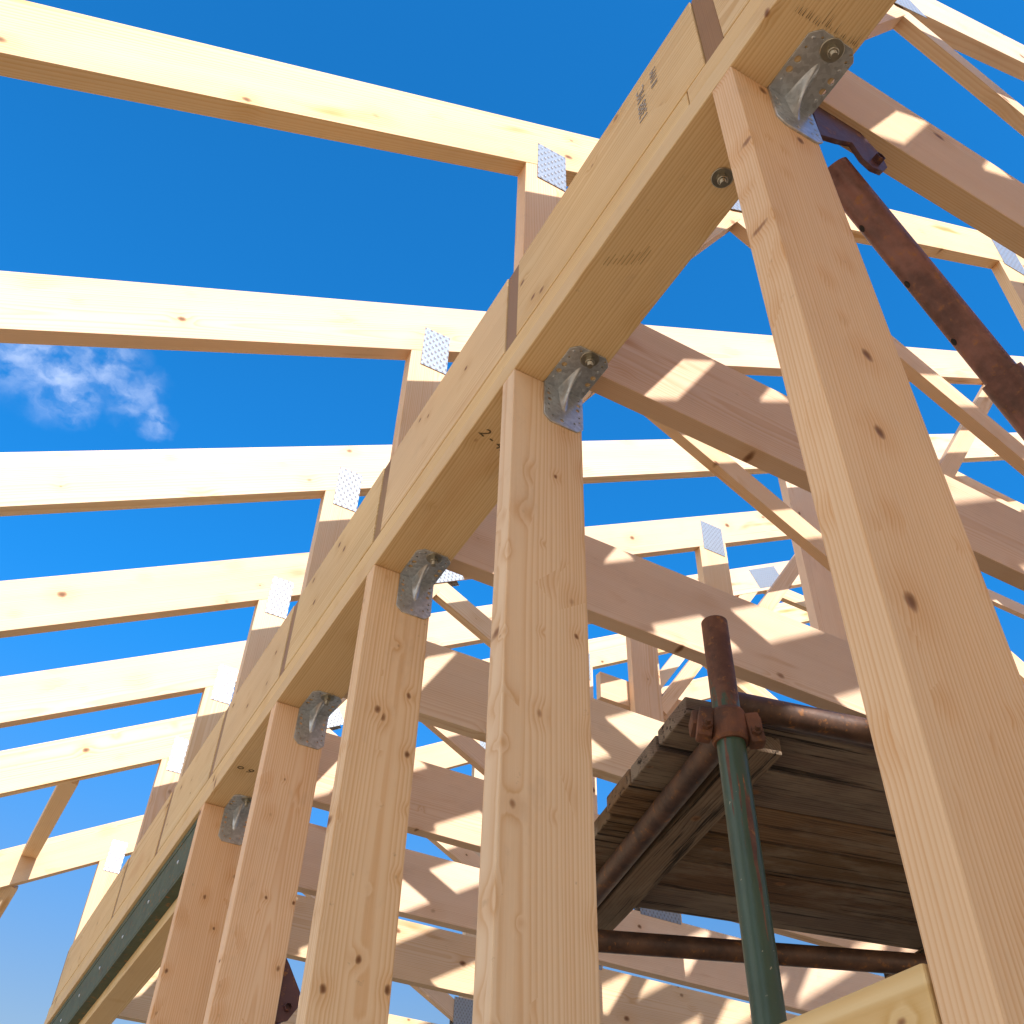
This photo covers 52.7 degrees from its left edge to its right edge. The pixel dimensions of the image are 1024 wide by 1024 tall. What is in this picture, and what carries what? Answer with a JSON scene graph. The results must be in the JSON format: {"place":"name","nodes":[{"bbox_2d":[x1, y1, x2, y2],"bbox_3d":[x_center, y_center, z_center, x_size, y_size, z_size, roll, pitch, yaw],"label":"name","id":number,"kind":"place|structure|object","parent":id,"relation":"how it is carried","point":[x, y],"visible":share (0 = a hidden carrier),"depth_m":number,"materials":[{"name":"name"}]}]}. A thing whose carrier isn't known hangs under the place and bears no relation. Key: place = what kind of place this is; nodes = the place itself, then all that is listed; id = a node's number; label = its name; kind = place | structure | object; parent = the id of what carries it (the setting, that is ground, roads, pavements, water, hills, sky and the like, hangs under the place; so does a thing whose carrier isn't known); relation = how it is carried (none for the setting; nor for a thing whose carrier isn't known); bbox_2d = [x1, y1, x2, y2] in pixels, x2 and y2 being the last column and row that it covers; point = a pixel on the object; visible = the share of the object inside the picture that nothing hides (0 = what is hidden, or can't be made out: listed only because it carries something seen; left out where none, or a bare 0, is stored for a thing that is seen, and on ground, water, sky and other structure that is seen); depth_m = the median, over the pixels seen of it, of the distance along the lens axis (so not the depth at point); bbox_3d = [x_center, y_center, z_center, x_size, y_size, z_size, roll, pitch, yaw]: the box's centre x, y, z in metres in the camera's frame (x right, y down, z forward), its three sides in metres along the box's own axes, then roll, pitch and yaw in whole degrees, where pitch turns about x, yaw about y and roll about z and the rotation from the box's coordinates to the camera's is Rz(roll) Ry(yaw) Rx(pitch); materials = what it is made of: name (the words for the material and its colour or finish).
{"place":"outdoors","nodes":[
{"label":"outdoors","id":0,"kind":"place"},
{"bbox_2d":[0,433,1023,783],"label":"roof truss","id":1,"kind":"object","parent":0,"point":[338,481],"visible":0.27,"depth_m":2.96,"materials":[{"name":"brown wood"}]},
{"bbox_2d":[0,0,1023,1023],"label":"sky","id":2,"kind":"structure","parent":0,"point":[94,186],"materials":[{"name":"blue"}]},
{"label":"floor slab","id":3,"kind":"structure","parent":0,"visible":0},
{"bbox_2d":[146,803,247,1023],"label":"timber stud","id":4,"kind":"object","parent":3,"relation":"on","point":[185,978],"visible":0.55,"depth_m":2.72,"materials":[{"name":"brown wood"}]},
{"bbox_2d":[218,794,251,844],"bbox_3d":[-0.764,0.863,2.904,0.078,0.099,0.101,22,-47,-19],"label":"angle bracket","id":5,"kind":"object","parent":4,"relation":"attached to","point":[237,812],"visible":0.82,"depth_m":2.93,"materials":[{"name":"metal"}]},
{"bbox_2d":[203,702,324,1023],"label":"timber stud","id":6,"kind":"object","parent":3,"relation":"on","point":[246,984],"visible":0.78,"depth_m":2.27,"materials":[{"name":"brown wood"}]},
{"bbox_2d":[294,690,341,749],"bbox_3d":[-0.471,0.506,2.521,0.078,0.099,0.101,23,-48,-20],"label":"angle bracket","id":7,"kind":"object","parent":6,"relation":"attached to","point":[315,712],"visible":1,"depth_m":2.55,"materials":[{"name":"metal"}]},
{"bbox_2d":[275,958,299,1023],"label":"raking prop","id":8,"kind":"object","parent":3,"relation":"on","point":[288,1002],"visible":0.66,"depth_m":2.15,"materials":[{"name":"black metal"}]},
{"bbox_2d":[296,565,429,1023],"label":"timber stud","id":9,"kind":"object","parent":3,"relation":"on","point":[348,970],"visible":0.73,"depth_m":1.80,"materials":[{"name":"brown wood"}]},
{"bbox_2d":[396,549,450,619],"bbox_3d":[-0.180,0.148,2.136,0.078,0.099,0.101,21,-47,-19],"label":"angle bracket","id":10,"kind":"object","parent":9,"relation":"attached to","point":[418,579],"visible":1,"depth_m":2.17,"materials":[{"name":"metal"}]},
{"bbox_2d":[472,369,600,1023],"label":"timber stud","id":11,"kind":"object","parent":3,"relation":"on","point":[536,959],"visible":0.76,"depth_m":1.30,"materials":[{"name":"brown wood"}]},
{"bbox_2d":[544,345,607,432],"bbox_3d":[0.113,-0.208,1.754,0.078,0.099,0.101,23,-47,-20],"label":"angle bracket","id":12,"kind":"object","parent":11,"relation":"attached to","point":[566,388],"visible":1,"depth_m":1.78,"materials":[{"name":"metal"}]},
{"bbox_2d":[701,615,786,1023],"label":"scaffold pole","id":13,"kind":"object","parent":3,"relation":"on","point":[764,987],"visible":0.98,"depth_m":1.59,"materials":[{"name":"green metal"}]},
{"bbox_2d":[596,740,718,906],"bbox_3d":[0.211,0.816,2.303,0.049,0.049,1.321,24,-46,2],"label":"scaffold tube","id":14,"kind":"object","parent":13,"relation":"attached to","point":[698,766],"visible":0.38,"depth_m":2.06,"materials":[{"name":"brown metal"}]},
{"bbox_2d":[597,736,781,929],"bbox_3d":[0.298,0.776,2.264,0.075,0.036,1.080,13,-45,-11],"label":"scaffold bearer","id":15,"kind":"object","parent":14,"relation":"on","point":[698,816],"visible":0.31,"depth_m":2.13,"materials":[{"name":"brown wood"}]},
{"bbox_2d":[594,806,910,896],"bbox_3d":[0.965,0.846,2.375,1.634,0.037,0.128,13,-45,-12],"label":"scaffold plank","id":16,"kind":"object","parent":15,"relation":"on","point":[611,830],"visible":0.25,"depth_m":2.28,"materials":[{"name":"brown wood"}]},
{"bbox_2d":[607,769,902,864],"bbox_3d":[1.001,0.755,2.279,1.645,0.036,0.126,13,-45,-11],"label":"scaffold plank","id":17,"kind":"object","parent":15,"relation":"on","point":[626,796],"visible":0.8,"depth_m":2.18,"materials":[{"name":"brown wood"}]},
{"bbox_2d":[595,845,917,925],"bbox_3d":[0.923,0.935,2.470,1.634,0.036,0.127,13,-45,-12],"label":"scaffold plank","id":18,"kind":"object","parent":15,"relation":"on","point":[699,876],"visible":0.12,"depth_m":2.39,"materials":[{"name":"brown wood"}]},
{"bbox_2d":[631,736,894,830],"bbox_3d":[1.041,0.667,2.185,1.646,0.038,0.129,13,-45,-12],"label":"scaffold plank","id":19,"kind":"object","parent":15,"relation":"on","point":[655,765],"visible":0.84,"depth_m":2.06,"materials":[{"name":"brown wood"}]},
{"bbox_2d":[658,697,884,791],"bbox_3d":[1.081,0.580,2.093,1.646,0.037,0.127,13,-45,-11],"label":"scaffold plank","id":20,"kind":"object","parent":15,"relation":"on","point":[827,758],"visible":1,"depth_m":1.96,"materials":[{"name":"brown wood"}]},
{"bbox_2d":[636,884,922,949],"bbox_3d":[0.885,1.021,2.561,1.630,0.038,0.127,13,-45,-12],"label":"scaffold plank","id":21,"kind":"object","parent":15,"relation":"on","point":[667,898],"visible":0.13,"depth_m":2.50,"materials":[{"name":"brown wood"}]},
{"bbox_2d":[598,929,927,973],"bbox_3d":[0.839,1.028,2.366,1.459,0.049,0.050,6,-33,-4],"label":"scaffold tube","id":22,"kind":"object","parent":14,"relation":"attached to","point":[731,950],"visible":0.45,"depth_m":2.33,"materials":[{"name":"brown metal"}]},
{"bbox_2d":[738,692,873,745],"bbox_3d":[1.275,0.553,2.056,1.865,0.050,0.050,13,-34,-11],"label":"scaffold tube","id":23,"kind":"object","parent":14,"relation":"on","point":[810,720],"visible":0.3,"depth_m":1.88,"materials":[{"name":"brown metal"}]},
{"bbox_2d":[884,947,924,977],"bbox_3d":[1.157,0.908,2.371,0.075,0.036,0.980,13,-45,-12],"label":"scaffold bearer","id":24,"kind":"object","parent":23,"relation":"attached to","point":[921,950],"visible":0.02,"depth_m":2.60,"materials":[{"name":"brown metal"}]},
{"bbox_2d":[688,704,765,749],"bbox_3d":[0.370,0.372,1.772,0.120,0.077,0.092,1,-44,1],"label":"scaffold coupler","id":25,"kind":"object","parent":13,"relation":"attached to","point":[707,725],"visible":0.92,"depth_m":1.74,"materials":[{"name":"brown metal"}]},
{"bbox_2d":[712,66,1023,1023],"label":"timber stud","id":26,"kind":"object","parent":3,"relation":"on","point":[940,682],"visible":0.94,"depth_m":0.81,"materials":[{"name":"brown wood"}]},
{"bbox_2d":[767,29,853,143],"bbox_3d":[0.408,-0.565,1.371,0.078,0.099,0.101,22,-47,-20],"label":"angle bracket","id":27,"kind":"object","parent":26,"relation":"attached to","point":[796,98],"visible":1,"depth_m":1.40,"materials":[{"name":"metal"}]},
{"bbox_2d":[780,963,941,1023],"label":"nogging","id":28,"kind":"object","parent":26,"relation":"attached to","point":[907,996],"visible":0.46,"depth_m":0.63,"materials":[{"name":"brown wood"}]},
{"bbox_2d":[813,107,1023,439],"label":"raking prop","id":29,"kind":"object","parent":3,"relation":"on","point":[975,343],"visible":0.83,"depth_m":1.46,"materials":[{"name":"brown metal"}]},
{"bbox_3d":[-1.974,3.150,3.560,0.135,2.548,0.042,22,-47,-20],"label":"timber stud","id":30,"kind":"object","parent":3,"relation":"on","visible":0},
{"bbox_2d":[50,818,197,1023],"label":"steel beam","id":31,"kind":"structure","parent":30,"relation":"attached to","point":[122,970],"depth_m":3.39,"materials":[{"name":"green metal"}]},
{"bbox_2d":[44,0,896,1023],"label":"wall plate","id":32,"kind":"object","parent":31,"relation":"on","point":[668,216],"depth_m":1.70,"materials":[{"name":"brown wood"}]},
{"bbox_2d":[46,93,689,1017],"bbox_3d":[-0.821,0.811,3.021,0.135,0.045,4.666,22,-47,-20],"label":"wall plate","id":33,"kind":"object","parent":32,"relation":"on","point":[588,239],"depth_m":2.02,"materials":[{"name":"brown wood"}]},
{"bbox_2d":[53,859,128,1002],"bbox_3d":[-1.707,1.731,4.219,0.044,0.237,1.046,22,-47,-20],"label":"blocking board","id":34,"kind":"object","parent":33,"relation":"on","point":[94,927],"visible":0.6,"depth_m":4.16,"materials":[{"name":"brown wood"}]},
{"bbox_2d":[113,793,171,915],"bbox_3d":[-1.295,1.228,3.679,0.044,0.237,0.556,22,-47,-20],"label":"blocking board","id":35,"kind":"object","parent":33,"relation":"on","point":[142,855],"visible":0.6,"depth_m":3.65,"materials":[{"name":"brown wood"}]},
{"bbox_2d":[157,711,225,851],"bbox_3d":[-1.003,0.870,3.295,0.044,0.237,0.556,22,-47,-20],"label":"blocking board","id":36,"kind":"object","parent":33,"relation":"on","point":[194,779],"visible":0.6,"depth_m":3.26,"materials":[{"name":"brown wood"}]},
{"bbox_2d":[213,606,294,772],"bbox_3d":[-0.711,0.513,2.912,0.044,0.237,0.556,22,-47,-20],"label":"blocking board","id":37,"kind":"object","parent":33,"relation":"on","point":[258,684],"visible":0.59,"depth_m":2.88,"materials":[{"name":"brown wood"}]},
{"bbox_2d":[284,468,384,669],"bbox_3d":[-0.419,0.155,2.529,0.044,0.237,0.556,22,-47,-20],"label":"blocking board","id":38,"kind":"object","parent":33,"relation":"on","point":[344,557],"visible":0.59,"depth_m":2.49,"materials":[{"name":"brown wood"}]},
{"bbox_2d":[0,676,710,1023],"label":"roof truss","id":39,"kind":"object","parent":33,"relation":"on","point":[107,848],"visible":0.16,"depth_m":4.92,"materials":[{"name":"brown wood"}]},
{"bbox_2d":[0,886,17,917],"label":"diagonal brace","id":40,"kind":"object","parent":39,"relation":"attached to","point":[7,895],"visible":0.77,"depth_m":4.68,"materials":[{"name":"brown wood"}]},
{"bbox_2d":[0,603,809,1023],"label":"roof truss","id":41,"kind":"object","parent":33,"relation":"on","point":[434,959],"visible":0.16,"depth_m":4.28,"materials":[{"name":"brown wood"}]},
{"bbox_2d":[22,781,78,858],"bbox_3d":[-1.974,1.307,4.410,0.068,0.040,1.052,22,-41,-20],"label":"nogging","id":42,"kind":"object","parent":41,"relation":"attached to","point":[58,801],"visible":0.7,"depth_m":4.36,"materials":[{"name":"brown wood"}]},
{"bbox_2d":[380,279,508,530],"bbox_3d":[-0.127,-0.202,2.145,0.044,0.237,0.556,22,-47,-20],"label":"blocking board","id":43,"kind":"object","parent":33,"relation":"on","point":[473,365],"visible":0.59,"depth_m":2.11,"materials":[{"name":"brown wood"}]},
{"bbox_2d":[0,0,1023,590],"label":"roof truss","id":44,"kind":"object","parent":33,"relation":"on","point":[672,384],"visible":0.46,"depth_m":2.08,"materials":[{"name":"brown wood"}]},
{"bbox_2d":[0,271,1023,717],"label":"roof truss","id":45,"kind":"object","parent":33,"relation":"on","point":[634,597],"visible":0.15,"depth_m":2.58,"materials":[{"name":"brown wood"}]},
{"bbox_2d":[0,561,1023,1013],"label":"roof truss","id":46,"kind":"object","parent":33,"relation":"on","point":[436,891],"visible":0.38,"depth_m":3.91,"materials":[{"name":"brown wood"}]},
{"bbox_2d":[0,511,1023,952],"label":"roof truss","id":47,"kind":"object","parent":33,"relation":"on","point":[446,805],"visible":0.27,"depth_m":3.38,"materials":[{"name":"brown wood"}]},
{"bbox_2d":[516,2,705,334],"bbox_3d":[0.164,-0.559,1.761,0.045,0.237,0.556,22,-47,-20],"label":"blocking board","id":48,"kind":"object","parent":33,"relation":"on","point":[667,78],"visible":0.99,"depth_m":1.72,"materials":[{"name":"brown wood"}]},
{"bbox_2d":[711,167,732,187],"bbox_3d":[0.309,-0.485,1.514,0.033,0.020,0.033,22,-47,-20],"label":"bolt","id":49,"kind":"object","parent":32,"relation":"attached to","point":[721,177],"visible":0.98,"depth_m":1.51,"materials":[{"name":"metal"}]},
{"bbox_2d":[688,0,762,102],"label":"wall plate","id":50,"kind":"object","parent":32,"relation":"on","point":[733,33],"depth_m":1.45,"materials":[{"name":"brown wood"}]},
{"bbox_2d":[713,0,749,36],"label":"blocking board","id":51,"kind":"object","parent":50,"relation":"on","point":[729,12],"visible":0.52,"depth_m":1.48,"materials":[{"name":"brown wood"}]},
{"bbox_2d":[691,0,1023,258],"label":"roof truss","id":52,"kind":"object","parent":50,"relation":"on","point":[927,160],"visible":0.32,"depth_m":1.71,"materials":[{"name":"brown wood"}]}
]}

